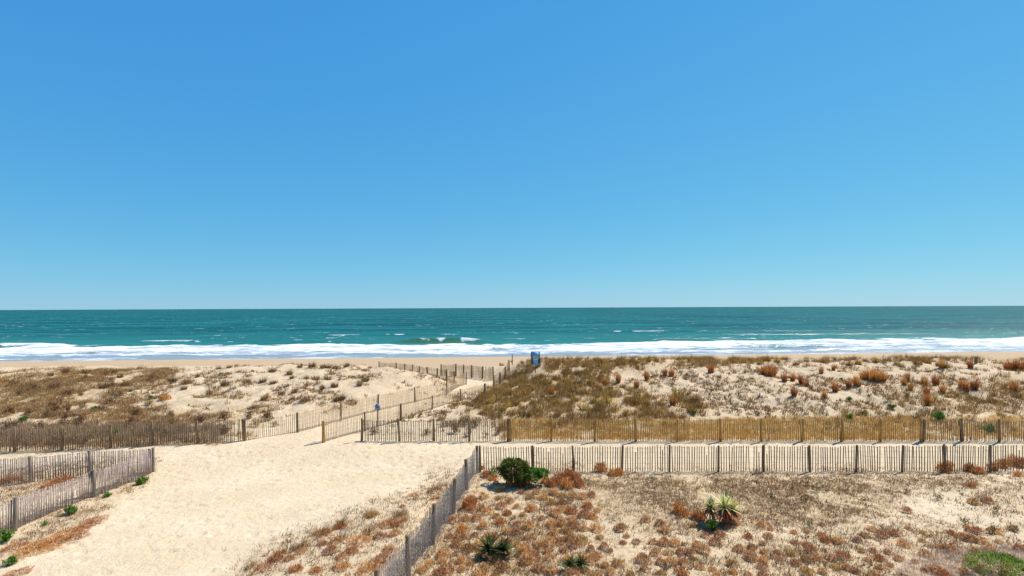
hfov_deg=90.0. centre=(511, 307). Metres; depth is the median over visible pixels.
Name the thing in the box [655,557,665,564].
rust tuft
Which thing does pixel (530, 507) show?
rust tuft
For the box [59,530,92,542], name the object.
rust tuft
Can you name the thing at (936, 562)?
grey twigs
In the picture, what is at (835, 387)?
grass bunch
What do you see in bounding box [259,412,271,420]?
dune shrub
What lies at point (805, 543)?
rust tuft
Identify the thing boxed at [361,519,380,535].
sea oats
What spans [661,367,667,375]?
grass bunch
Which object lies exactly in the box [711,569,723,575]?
rust tuft
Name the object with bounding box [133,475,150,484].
green weed
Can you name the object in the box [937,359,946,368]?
grass bunch
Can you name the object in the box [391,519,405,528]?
rust tuft
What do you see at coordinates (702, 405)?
beach grass tuft
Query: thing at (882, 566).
rust tuft
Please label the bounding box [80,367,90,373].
dune clump
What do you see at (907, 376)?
grass bunch
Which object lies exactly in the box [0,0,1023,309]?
sky
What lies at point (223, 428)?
dune shrub
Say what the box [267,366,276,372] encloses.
dune clump
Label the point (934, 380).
grass bunch
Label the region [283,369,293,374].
dune clump
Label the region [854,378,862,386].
grass bunch
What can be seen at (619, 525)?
rust tuft
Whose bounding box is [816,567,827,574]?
rust tuft
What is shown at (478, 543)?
rust tuft
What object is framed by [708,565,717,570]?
rust tuft
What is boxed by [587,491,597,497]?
rust tuft
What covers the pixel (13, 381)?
dune shrub
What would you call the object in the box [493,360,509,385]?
slat fence
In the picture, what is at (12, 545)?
rust tuft
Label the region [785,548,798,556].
ochre tuft
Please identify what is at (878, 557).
rust tuft
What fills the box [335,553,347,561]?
rust tuft
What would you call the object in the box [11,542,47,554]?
rust tuft
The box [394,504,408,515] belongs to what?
sea oats
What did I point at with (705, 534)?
rust tuft
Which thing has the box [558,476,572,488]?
orange tuft
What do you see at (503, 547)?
yucca
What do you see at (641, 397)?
beach grass tuft
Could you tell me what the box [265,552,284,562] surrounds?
rust tuft
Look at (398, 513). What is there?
sea oats
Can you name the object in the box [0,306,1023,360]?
sea
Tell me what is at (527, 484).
orange tuft
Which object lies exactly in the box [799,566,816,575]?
ochre tuft
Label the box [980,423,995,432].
green plant
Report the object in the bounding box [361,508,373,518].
sea oats
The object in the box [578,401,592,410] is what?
beach grass tuft
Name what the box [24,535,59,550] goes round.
rust tuft
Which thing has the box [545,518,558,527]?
rust tuft
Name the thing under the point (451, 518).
rust tuft
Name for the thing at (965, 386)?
grass bunch
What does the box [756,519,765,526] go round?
rust tuft
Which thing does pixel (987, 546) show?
rust tuft
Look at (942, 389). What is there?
grass bunch
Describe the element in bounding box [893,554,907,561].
rust tuft
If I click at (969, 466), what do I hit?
orange tuft
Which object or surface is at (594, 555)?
rust tuft
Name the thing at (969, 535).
rust tuft
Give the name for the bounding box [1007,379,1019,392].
grass bunch
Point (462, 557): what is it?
rust tuft
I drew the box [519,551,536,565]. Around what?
rust tuft
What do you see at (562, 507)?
rust tuft
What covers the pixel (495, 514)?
ochre tuft
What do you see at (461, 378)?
slat fence
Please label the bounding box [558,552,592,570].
yucca
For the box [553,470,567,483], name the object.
orange tuft
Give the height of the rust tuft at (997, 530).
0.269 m
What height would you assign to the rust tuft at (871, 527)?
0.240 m
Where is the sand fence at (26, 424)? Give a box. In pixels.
[0,416,240,446]
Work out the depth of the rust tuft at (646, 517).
18.56 m
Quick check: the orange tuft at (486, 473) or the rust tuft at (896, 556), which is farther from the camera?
the orange tuft at (486, 473)
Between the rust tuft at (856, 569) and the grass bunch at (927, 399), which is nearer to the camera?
the rust tuft at (856, 569)
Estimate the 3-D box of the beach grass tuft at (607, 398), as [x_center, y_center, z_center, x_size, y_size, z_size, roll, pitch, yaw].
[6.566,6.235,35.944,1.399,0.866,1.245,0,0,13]
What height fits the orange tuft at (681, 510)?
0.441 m
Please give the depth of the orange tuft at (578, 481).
22.24 m
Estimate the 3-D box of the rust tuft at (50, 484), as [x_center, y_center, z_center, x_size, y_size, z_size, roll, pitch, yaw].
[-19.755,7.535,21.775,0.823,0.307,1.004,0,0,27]
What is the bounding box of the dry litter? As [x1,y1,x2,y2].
[0,434,1023,575]
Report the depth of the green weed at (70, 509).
19.32 m
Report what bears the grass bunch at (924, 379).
on the ground at (211, 509)
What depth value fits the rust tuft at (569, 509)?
19.29 m
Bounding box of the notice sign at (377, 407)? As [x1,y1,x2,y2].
[375,404,379,430]
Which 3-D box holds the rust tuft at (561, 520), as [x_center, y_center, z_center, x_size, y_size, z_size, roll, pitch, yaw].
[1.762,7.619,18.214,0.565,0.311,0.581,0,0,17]
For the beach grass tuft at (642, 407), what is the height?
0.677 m
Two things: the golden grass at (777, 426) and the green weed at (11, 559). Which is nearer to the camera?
the green weed at (11, 559)
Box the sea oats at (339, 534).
[335,526,350,538]
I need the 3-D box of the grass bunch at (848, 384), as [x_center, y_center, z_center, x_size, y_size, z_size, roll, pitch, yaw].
[26.124,5.680,39.724,0.815,1.166,0.808,0,0,-32]
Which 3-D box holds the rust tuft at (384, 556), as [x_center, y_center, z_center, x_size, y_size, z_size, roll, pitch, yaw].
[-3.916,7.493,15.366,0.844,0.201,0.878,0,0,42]
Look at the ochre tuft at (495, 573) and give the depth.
14.84 m
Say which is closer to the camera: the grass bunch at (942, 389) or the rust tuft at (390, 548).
the rust tuft at (390, 548)
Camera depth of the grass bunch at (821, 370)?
44.12 m
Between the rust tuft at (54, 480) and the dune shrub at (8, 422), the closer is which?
the rust tuft at (54, 480)
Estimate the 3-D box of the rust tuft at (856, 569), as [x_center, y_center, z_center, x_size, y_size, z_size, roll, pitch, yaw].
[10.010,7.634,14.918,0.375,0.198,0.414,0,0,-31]
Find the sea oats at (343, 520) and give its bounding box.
[333,514,350,525]
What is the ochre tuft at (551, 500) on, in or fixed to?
on the ground at (211, 509)
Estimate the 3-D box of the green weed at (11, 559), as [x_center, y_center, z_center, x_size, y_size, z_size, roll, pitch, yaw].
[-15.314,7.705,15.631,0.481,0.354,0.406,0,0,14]
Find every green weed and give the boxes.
[0,526,16,541]
[2,555,19,565]
[62,504,78,514]
[103,492,111,497]
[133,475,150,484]
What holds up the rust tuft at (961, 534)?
on the ground at (211, 509)
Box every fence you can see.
[0,419,243,451]
[0,447,154,483]
[0,449,151,533]
[244,372,466,440]
[322,383,485,442]
[361,418,508,441]
[368,445,478,575]
[379,362,454,381]
[440,364,493,379]
[479,444,1022,471]
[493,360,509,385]
[509,418,921,441]
[922,418,1023,441]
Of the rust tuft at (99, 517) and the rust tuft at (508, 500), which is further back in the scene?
the rust tuft at (508, 500)
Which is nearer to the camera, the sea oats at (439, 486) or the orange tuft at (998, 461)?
the sea oats at (439, 486)
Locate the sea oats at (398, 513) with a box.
[389,508,408,517]
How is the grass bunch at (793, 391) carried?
on the ground at (211, 509)
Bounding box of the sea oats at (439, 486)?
[431,482,442,490]
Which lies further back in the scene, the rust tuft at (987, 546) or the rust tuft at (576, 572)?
the rust tuft at (987, 546)
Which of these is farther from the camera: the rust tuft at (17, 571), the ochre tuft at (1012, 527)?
the ochre tuft at (1012, 527)
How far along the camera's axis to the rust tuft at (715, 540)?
16.80 m
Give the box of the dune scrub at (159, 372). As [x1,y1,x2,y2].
[0,365,282,447]
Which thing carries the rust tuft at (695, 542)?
on the ground at (211, 509)
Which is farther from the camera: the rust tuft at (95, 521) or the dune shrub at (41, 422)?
the dune shrub at (41, 422)
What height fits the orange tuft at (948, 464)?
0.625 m
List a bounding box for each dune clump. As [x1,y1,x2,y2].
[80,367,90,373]
[97,380,111,388]
[168,374,178,381]
[178,377,193,384]
[219,377,230,385]
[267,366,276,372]
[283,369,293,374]
[299,392,312,401]
[307,361,316,366]
[323,374,333,379]
[329,381,340,387]
[335,393,348,400]
[346,396,358,404]
[356,375,370,381]
[356,378,364,385]
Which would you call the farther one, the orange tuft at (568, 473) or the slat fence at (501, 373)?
the slat fence at (501, 373)
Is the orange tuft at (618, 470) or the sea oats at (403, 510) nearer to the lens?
the sea oats at (403, 510)
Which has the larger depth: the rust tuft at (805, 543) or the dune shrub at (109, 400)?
the dune shrub at (109, 400)
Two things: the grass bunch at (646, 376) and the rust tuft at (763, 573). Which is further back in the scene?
the grass bunch at (646, 376)
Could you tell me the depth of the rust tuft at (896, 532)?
17.22 m
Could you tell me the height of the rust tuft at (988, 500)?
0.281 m
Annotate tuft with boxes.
[0,474,24,481]
[0,541,28,554]
[1,565,35,575]
[6,548,39,559]
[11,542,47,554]
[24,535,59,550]
[35,482,59,490]
[37,532,75,545]
[38,543,65,553]
[44,479,60,483]
[52,526,85,538]
[53,474,76,482]
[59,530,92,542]
[66,523,91,530]
[77,520,104,526]
[79,513,110,523]
[158,394,171,400]
[241,557,259,569]
[250,561,277,574]
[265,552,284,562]
[283,554,296,561]
[286,564,304,572]
[295,547,309,554]
[310,565,323,573]
[313,527,334,537]
[316,539,327,546]
[320,544,340,554]
[327,536,342,544]
[331,560,351,572]
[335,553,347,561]
[343,545,359,555]
[346,531,371,546]
[355,561,386,575]
[366,559,382,568]
[372,552,391,563]
[374,531,387,540]
[376,518,398,528]
[382,545,397,553]
[388,528,401,536]
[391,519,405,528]
[416,565,427,573]
[425,559,433,567]
[431,566,446,575]
[435,547,449,559]
[436,557,446,562]
[436,561,456,575]
[444,532,452,538]
[445,515,456,523]
[449,539,462,547]
[453,530,469,541]
[453,554,467,564]
[454,523,471,532]
[457,564,466,572]
[459,514,470,520]
[460,494,476,509]
[460,542,477,553]
[467,494,478,504]
[468,504,477,511]
[469,512,482,521]
[472,567,489,575]
[473,537,486,547]
[475,521,488,529]
[476,549,487,557]
[478,492,488,499]
[479,561,489,568]
[480,470,489,478]
[480,506,495,515]
[484,530,499,539]
[486,394,497,403]
[488,475,497,481]
[488,555,500,564]
[489,393,503,399]
[490,513,500,517]
[491,571,500,575]
[492,516,507,525]
[493,561,511,573]
[495,501,507,509]
[501,527,512,534]
[502,497,513,503]
[502,509,511,516]
[503,397,513,407]
[507,481,516,486]
[508,406,519,414]
[511,525,522,535]
[512,388,524,397]
[512,520,521,526]
[516,542,533,556]
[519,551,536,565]
[520,520,536,528]
[522,387,531,395]
[522,481,532,488]
[523,504,538,511]
[525,493,535,499]
[529,550,540,559]
[530,563,544,572]
[533,540,545,548]
[538,493,550,499]
[539,535,555,547]
[541,547,551,554]
[544,476,558,487]
[544,553,554,560]
[544,565,558,575]
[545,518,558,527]
[546,497,555,505]
[547,489,557,495]
[548,508,563,516]
[548,527,559,534]
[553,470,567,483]
[553,536,564,545]
[555,498,568,505]
[556,505,564,511]
[556,518,568,526]
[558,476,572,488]
[558,525,572,533]
[561,532,577,541]
[562,554,574,561]
[562,568,580,575]
[563,467,574,478]
[564,506,578,515]
[564,519,580,530]
[565,539,579,549]
[567,386,577,392]
[567,491,577,498]
[570,470,581,480]
[571,392,581,401]
[572,477,583,487]
[573,534,591,544]
[577,492,588,499]
[577,509,589,517]
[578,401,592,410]
[578,524,588,531]
[580,566,588,573]
[581,501,593,509]
[581,552,594,564]
[585,511,597,519]
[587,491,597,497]
[587,567,602,575]
[588,394,599,402]
[588,522,603,532]
[589,551,602,560]
[593,461,606,472]
[593,533,605,539]
[599,394,612,402]
[600,541,609,548]
[600,560,609,566]
[605,566,615,575]
[607,468,617,476]
[611,557,627,568]
[614,467,624,475]
[615,522,627,531]
[622,408,632,415]
[630,395,639,404]
[631,538,641,544]
[634,552,654,563]
[637,392,649,400]
[637,403,647,410]
[639,514,650,521]
[639,563,649,571]
[641,396,652,405]
[647,538,659,544]
[649,547,660,555]
[655,518,665,524]
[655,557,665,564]
[655,569,666,575]
[657,525,671,534]
[657,536,671,546]
[665,554,678,567]
[669,538,680,547]
[670,388,681,395]
[670,500,687,514]
[673,566,690,575]
[674,547,686,554]
[677,507,689,517]
[678,557,689,565]
[683,547,693,554]
[685,403,696,412]
[688,393,699,400]
[690,507,705,522]
[691,540,702,546]
[694,543,711,554]
[695,563,704,570]
[696,400,708,408]
[700,532,710,537]
[708,537,721,545]
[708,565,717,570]
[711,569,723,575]
[713,529,728,538]
[726,557,739,567]
[728,568,737,574]
[731,543,744,553]
[741,550,758,561]
[742,533,753,539]
[743,569,753,575]
[745,543,756,549]
[753,560,770,570]
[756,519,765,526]
[756,569,768,575]
[757,554,770,563]
[761,532,774,538]
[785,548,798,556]
[791,558,801,566]
[799,554,814,563]
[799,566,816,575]
[800,541,812,545]
[802,544,817,554]
[812,553,823,560]
[816,533,832,542]
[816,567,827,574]
[823,553,837,561]
[830,535,845,543]
[831,563,842,570]
[834,550,854,562]
[841,563,851,570]
[847,566,859,574]
[852,535,862,543]
[853,357,864,364]
[858,531,872,538]
[866,525,876,531]
[867,547,877,553]
[867,570,883,575]
[871,529,892,539]
[872,552,888,561]
[875,563,886,570]
[883,548,894,553]
[888,528,901,536]
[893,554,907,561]
[895,538,911,546]
[898,505,911,513]
[912,357,923,364]
[917,548,931,556]
[920,357,933,363]
[921,564,945,575]
[932,568,951,575]
[936,463,949,472]
[937,542,956,553]
[938,460,956,470]
[945,529,957,534]
[953,531,967,539]
[956,567,971,575]
[962,533,979,544]
[962,555,977,564]
[964,462,980,471]
[964,481,977,487]
[964,497,978,504]
[967,546,980,553]
[968,525,985,534]
[971,465,986,474]
[971,535,990,543]
[973,563,988,571]
[979,496,994,502]
[981,543,997,551]
[986,525,1004,534]
[994,457,1014,468]
[1002,524,1019,532]
[1003,454,1018,465]
[1011,542,1023,552]
[1012,457,1023,467]
[1012,470,1023,476]
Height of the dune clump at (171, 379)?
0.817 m
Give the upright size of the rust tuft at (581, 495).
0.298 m
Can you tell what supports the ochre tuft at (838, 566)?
on the ground at (211, 509)
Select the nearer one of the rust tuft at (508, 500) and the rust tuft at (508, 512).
the rust tuft at (508, 512)
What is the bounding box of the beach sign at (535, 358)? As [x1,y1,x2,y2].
[531,352,539,372]
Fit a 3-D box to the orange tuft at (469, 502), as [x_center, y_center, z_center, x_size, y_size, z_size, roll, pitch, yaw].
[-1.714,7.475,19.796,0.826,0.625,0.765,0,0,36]
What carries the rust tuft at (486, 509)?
on the ground at (211, 509)
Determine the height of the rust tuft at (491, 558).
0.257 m
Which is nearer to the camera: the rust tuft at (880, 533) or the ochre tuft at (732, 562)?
the ochre tuft at (732, 562)
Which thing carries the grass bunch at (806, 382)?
on the ground at (211, 509)
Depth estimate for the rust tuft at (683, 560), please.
15.37 m
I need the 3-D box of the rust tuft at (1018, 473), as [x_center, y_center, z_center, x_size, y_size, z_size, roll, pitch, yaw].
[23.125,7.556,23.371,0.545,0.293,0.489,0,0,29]
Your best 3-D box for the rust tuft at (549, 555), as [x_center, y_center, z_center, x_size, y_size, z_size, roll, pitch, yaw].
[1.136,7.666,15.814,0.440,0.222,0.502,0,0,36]
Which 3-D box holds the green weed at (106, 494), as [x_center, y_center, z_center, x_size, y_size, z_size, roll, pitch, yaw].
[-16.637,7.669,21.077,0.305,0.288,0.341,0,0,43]
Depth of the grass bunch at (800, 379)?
40.56 m
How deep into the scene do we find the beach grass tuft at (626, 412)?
33.89 m
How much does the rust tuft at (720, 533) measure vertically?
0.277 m
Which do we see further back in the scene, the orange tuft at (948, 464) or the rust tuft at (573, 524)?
the orange tuft at (948, 464)
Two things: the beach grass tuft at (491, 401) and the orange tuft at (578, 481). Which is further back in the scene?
the beach grass tuft at (491, 401)
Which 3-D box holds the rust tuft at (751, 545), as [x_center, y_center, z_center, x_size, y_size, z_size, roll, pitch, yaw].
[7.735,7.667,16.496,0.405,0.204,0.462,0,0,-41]
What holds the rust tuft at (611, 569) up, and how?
on the ground at (211, 509)
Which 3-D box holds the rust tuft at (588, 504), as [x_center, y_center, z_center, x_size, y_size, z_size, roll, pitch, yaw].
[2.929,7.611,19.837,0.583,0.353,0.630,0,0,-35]
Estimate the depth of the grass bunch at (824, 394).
37.13 m
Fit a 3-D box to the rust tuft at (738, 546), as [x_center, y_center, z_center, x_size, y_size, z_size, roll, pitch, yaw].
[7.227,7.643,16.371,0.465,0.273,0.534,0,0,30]
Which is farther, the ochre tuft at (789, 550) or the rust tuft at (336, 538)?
the rust tuft at (336, 538)
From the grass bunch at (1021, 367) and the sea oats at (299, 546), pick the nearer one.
the sea oats at (299, 546)
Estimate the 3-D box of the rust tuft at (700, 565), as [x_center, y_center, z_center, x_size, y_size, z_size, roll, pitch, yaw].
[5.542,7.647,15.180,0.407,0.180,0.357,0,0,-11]
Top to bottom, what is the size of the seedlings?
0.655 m
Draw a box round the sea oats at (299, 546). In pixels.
[292,540,306,550]
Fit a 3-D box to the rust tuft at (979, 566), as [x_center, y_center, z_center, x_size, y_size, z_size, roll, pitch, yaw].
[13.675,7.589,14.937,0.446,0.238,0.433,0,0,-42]
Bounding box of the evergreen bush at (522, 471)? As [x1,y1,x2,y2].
[488,456,549,488]
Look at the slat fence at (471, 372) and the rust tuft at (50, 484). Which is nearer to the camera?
the rust tuft at (50, 484)
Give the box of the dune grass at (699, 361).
[450,353,1023,432]
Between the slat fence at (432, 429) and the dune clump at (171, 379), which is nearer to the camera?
the slat fence at (432, 429)
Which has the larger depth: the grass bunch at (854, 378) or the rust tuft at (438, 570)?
the grass bunch at (854, 378)
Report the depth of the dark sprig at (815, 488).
21.47 m
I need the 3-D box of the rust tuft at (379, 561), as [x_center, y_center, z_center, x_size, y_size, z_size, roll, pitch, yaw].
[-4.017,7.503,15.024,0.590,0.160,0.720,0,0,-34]
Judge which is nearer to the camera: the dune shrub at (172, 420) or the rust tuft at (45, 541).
the rust tuft at (45, 541)
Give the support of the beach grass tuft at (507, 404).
on the ground at (211, 509)
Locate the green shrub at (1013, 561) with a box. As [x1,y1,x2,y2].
[960,549,1023,575]
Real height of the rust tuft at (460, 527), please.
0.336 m
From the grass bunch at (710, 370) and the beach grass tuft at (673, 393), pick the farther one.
the grass bunch at (710, 370)
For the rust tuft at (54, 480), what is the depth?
22.34 m
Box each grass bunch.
[548,385,554,394]
[615,372,622,382]
[633,379,640,388]
[642,369,650,380]
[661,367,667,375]
[669,367,674,375]
[669,393,677,405]
[707,362,715,373]
[758,363,779,376]
[780,371,788,381]
[787,370,796,381]
[790,386,798,395]
[797,374,805,383]
[803,378,809,386]
[818,365,825,373]
[821,390,827,398]
[830,377,839,392]
[844,375,852,387]
[852,373,860,385]
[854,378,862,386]
[856,366,880,380]
[866,365,892,381]
[897,375,907,385]
[901,369,910,381]
[916,374,929,384]
[921,393,934,405]
[922,386,930,393]
[931,373,941,385]
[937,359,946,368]
[938,384,946,393]
[957,380,965,387]
[960,379,973,392]
[965,358,973,368]
[967,377,981,389]
[1002,357,1023,370]
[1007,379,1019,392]
[1009,359,1023,369]
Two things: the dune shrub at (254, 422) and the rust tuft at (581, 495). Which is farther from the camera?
the dune shrub at (254, 422)
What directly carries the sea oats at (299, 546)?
on the ground at (211, 509)
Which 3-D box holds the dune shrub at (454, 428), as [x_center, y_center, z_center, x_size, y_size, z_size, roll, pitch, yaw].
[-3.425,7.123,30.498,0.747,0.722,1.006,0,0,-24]
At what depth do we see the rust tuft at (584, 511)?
18.98 m
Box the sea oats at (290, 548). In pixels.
[281,537,299,553]
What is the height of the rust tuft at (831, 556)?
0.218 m
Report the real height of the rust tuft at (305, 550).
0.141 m
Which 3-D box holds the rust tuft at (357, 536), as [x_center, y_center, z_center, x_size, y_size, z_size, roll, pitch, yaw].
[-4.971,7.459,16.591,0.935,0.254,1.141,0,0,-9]
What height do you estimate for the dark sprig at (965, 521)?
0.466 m
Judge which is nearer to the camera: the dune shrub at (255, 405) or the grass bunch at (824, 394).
the dune shrub at (255, 405)
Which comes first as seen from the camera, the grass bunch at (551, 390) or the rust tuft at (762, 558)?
the rust tuft at (762, 558)
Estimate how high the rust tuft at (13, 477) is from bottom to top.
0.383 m
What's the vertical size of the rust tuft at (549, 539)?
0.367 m
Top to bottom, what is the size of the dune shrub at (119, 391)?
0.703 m
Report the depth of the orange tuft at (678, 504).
19.18 m
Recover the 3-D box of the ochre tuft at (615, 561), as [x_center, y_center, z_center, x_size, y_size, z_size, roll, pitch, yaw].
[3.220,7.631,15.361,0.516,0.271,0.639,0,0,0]
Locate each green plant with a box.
[17,415,27,420]
[703,519,718,529]
[845,413,853,418]
[929,410,945,419]
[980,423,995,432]
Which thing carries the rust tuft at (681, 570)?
on the ground at (211, 509)
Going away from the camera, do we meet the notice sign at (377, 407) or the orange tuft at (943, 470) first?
the orange tuft at (943, 470)
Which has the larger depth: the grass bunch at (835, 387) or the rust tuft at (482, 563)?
the grass bunch at (835, 387)
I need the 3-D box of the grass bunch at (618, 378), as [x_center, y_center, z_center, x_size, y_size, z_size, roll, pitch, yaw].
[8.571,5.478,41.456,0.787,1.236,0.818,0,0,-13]
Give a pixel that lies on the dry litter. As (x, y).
(745, 488)
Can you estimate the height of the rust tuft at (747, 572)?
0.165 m
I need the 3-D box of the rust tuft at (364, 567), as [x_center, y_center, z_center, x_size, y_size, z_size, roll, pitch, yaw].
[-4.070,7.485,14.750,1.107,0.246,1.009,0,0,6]
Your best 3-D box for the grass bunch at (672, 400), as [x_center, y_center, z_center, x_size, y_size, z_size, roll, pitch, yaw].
[11.115,6.242,35.364,0.899,1.050,0.790,0,0,28]
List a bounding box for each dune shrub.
[0,418,21,428]
[3,404,19,412]
[6,378,22,384]
[23,407,32,414]
[29,381,41,388]
[33,419,48,426]
[41,408,54,416]
[48,382,63,388]
[50,403,64,411]
[55,418,67,423]
[59,403,71,411]
[60,387,76,394]
[73,414,85,419]
[103,397,114,403]
[111,387,128,395]
[120,380,129,385]
[129,405,142,415]
[142,399,154,404]
[166,418,176,424]
[194,413,205,421]
[217,411,231,419]
[220,424,230,433]
[248,404,259,410]
[248,418,261,426]
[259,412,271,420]
[450,421,461,432]
[469,417,481,426]
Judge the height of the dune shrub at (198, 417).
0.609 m
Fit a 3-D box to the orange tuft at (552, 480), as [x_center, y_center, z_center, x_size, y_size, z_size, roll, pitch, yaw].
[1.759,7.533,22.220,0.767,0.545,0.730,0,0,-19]
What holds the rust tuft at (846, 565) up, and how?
on the ground at (211, 509)
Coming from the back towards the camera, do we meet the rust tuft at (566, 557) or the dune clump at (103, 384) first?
the dune clump at (103, 384)
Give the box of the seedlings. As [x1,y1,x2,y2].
[377,430,1023,575]
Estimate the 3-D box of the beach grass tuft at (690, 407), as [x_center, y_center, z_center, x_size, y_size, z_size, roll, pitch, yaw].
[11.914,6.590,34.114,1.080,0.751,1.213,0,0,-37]
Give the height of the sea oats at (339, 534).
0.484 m
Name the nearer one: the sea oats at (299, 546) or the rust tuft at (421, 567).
the rust tuft at (421, 567)
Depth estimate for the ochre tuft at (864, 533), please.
17.13 m
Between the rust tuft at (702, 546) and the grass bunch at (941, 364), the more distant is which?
the grass bunch at (941, 364)
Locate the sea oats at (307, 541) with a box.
[298,534,313,547]
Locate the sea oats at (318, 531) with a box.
[308,522,329,538]
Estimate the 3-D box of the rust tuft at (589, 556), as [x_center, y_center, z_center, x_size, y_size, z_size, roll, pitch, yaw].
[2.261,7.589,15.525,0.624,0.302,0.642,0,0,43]
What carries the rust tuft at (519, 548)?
on the ground at (211, 509)
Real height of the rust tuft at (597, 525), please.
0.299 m
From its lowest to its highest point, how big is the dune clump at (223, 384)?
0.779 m
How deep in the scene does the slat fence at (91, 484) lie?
20.20 m
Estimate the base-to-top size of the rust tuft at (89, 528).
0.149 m
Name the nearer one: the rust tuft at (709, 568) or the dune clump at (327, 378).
the rust tuft at (709, 568)
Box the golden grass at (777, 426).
[497,413,1023,441]
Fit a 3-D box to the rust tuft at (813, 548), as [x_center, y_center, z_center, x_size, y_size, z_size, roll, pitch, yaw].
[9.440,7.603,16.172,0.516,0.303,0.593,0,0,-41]
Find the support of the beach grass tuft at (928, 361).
on the ground at (211, 509)
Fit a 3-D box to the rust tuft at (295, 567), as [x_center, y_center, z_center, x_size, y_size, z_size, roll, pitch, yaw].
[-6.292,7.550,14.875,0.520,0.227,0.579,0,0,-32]
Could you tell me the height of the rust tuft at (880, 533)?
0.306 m
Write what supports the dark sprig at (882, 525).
on the ground at (211, 509)
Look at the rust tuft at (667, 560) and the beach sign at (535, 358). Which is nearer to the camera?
the rust tuft at (667, 560)
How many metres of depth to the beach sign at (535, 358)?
47.64 m
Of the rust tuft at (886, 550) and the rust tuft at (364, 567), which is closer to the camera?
the rust tuft at (364, 567)
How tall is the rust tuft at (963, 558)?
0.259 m
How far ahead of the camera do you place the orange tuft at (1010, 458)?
25.02 m
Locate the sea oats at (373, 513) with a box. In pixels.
[367,505,382,517]
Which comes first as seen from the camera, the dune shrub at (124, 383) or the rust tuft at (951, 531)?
the rust tuft at (951, 531)
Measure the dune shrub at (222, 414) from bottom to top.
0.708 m
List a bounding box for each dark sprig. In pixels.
[802,518,813,526]
[808,482,819,490]
[872,523,888,533]
[933,490,943,500]
[958,513,972,524]
[986,522,999,533]
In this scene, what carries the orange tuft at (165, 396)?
on the ground at (211, 509)
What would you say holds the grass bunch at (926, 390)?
on the ground at (211, 509)
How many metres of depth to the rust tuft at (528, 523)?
17.91 m
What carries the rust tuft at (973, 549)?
on the ground at (211, 509)
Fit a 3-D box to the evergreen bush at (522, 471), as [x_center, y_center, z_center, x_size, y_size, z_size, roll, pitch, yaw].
[0.298,7.107,22.256,2.805,1.292,1.446,0,0,0]
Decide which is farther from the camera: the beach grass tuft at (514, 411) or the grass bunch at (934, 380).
the grass bunch at (934, 380)
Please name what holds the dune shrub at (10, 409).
on the ground at (211, 509)
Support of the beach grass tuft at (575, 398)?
on the ground at (211, 509)
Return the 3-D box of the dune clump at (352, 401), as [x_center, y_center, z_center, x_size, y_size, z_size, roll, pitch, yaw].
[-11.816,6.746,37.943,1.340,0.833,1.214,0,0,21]
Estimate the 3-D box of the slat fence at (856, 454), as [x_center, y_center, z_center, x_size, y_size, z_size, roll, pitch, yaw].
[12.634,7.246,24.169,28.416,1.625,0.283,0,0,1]
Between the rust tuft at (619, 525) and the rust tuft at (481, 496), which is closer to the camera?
the rust tuft at (619, 525)
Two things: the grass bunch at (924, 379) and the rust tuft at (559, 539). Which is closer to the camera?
the rust tuft at (559, 539)
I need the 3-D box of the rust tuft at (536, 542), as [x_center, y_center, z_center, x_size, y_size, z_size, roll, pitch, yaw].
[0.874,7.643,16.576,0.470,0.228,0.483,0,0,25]
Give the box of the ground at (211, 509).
[0,352,1023,575]
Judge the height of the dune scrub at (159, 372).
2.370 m
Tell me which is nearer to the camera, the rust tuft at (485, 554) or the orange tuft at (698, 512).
the rust tuft at (485, 554)
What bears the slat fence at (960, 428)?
on the ground at (211, 509)
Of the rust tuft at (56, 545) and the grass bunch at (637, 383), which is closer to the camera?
the rust tuft at (56, 545)
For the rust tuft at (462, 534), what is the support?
on the ground at (211, 509)
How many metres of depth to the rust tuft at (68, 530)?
17.89 m
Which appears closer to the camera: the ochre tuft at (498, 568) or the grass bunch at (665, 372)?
the ochre tuft at (498, 568)
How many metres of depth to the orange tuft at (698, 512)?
18.54 m
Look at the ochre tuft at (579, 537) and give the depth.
16.93 m
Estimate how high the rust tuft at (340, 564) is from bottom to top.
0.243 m
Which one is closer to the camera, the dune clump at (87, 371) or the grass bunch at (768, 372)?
the grass bunch at (768, 372)
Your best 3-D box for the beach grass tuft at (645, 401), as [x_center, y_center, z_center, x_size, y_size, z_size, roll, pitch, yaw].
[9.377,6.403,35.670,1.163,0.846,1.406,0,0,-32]
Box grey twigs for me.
[889,538,1023,575]
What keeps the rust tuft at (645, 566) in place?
on the ground at (211, 509)
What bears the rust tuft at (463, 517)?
on the ground at (211, 509)
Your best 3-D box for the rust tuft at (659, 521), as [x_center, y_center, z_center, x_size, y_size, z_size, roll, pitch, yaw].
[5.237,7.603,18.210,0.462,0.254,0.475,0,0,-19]
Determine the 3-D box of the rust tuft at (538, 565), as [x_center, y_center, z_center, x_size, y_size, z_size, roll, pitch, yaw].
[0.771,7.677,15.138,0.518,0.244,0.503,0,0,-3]
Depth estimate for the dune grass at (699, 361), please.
37.71 m
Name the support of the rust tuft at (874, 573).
on the ground at (211, 509)
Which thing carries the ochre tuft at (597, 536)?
on the ground at (211, 509)
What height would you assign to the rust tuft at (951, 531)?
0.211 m
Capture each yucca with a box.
[475,532,519,558]
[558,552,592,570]
[699,491,741,525]
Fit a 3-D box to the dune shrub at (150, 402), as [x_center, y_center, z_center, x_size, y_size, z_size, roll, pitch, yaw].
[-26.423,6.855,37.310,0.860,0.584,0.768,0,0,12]
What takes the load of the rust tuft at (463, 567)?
on the ground at (211, 509)
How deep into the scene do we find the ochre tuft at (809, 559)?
15.53 m
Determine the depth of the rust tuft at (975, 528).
17.48 m
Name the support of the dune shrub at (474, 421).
on the ground at (211, 509)
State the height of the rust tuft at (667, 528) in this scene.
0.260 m

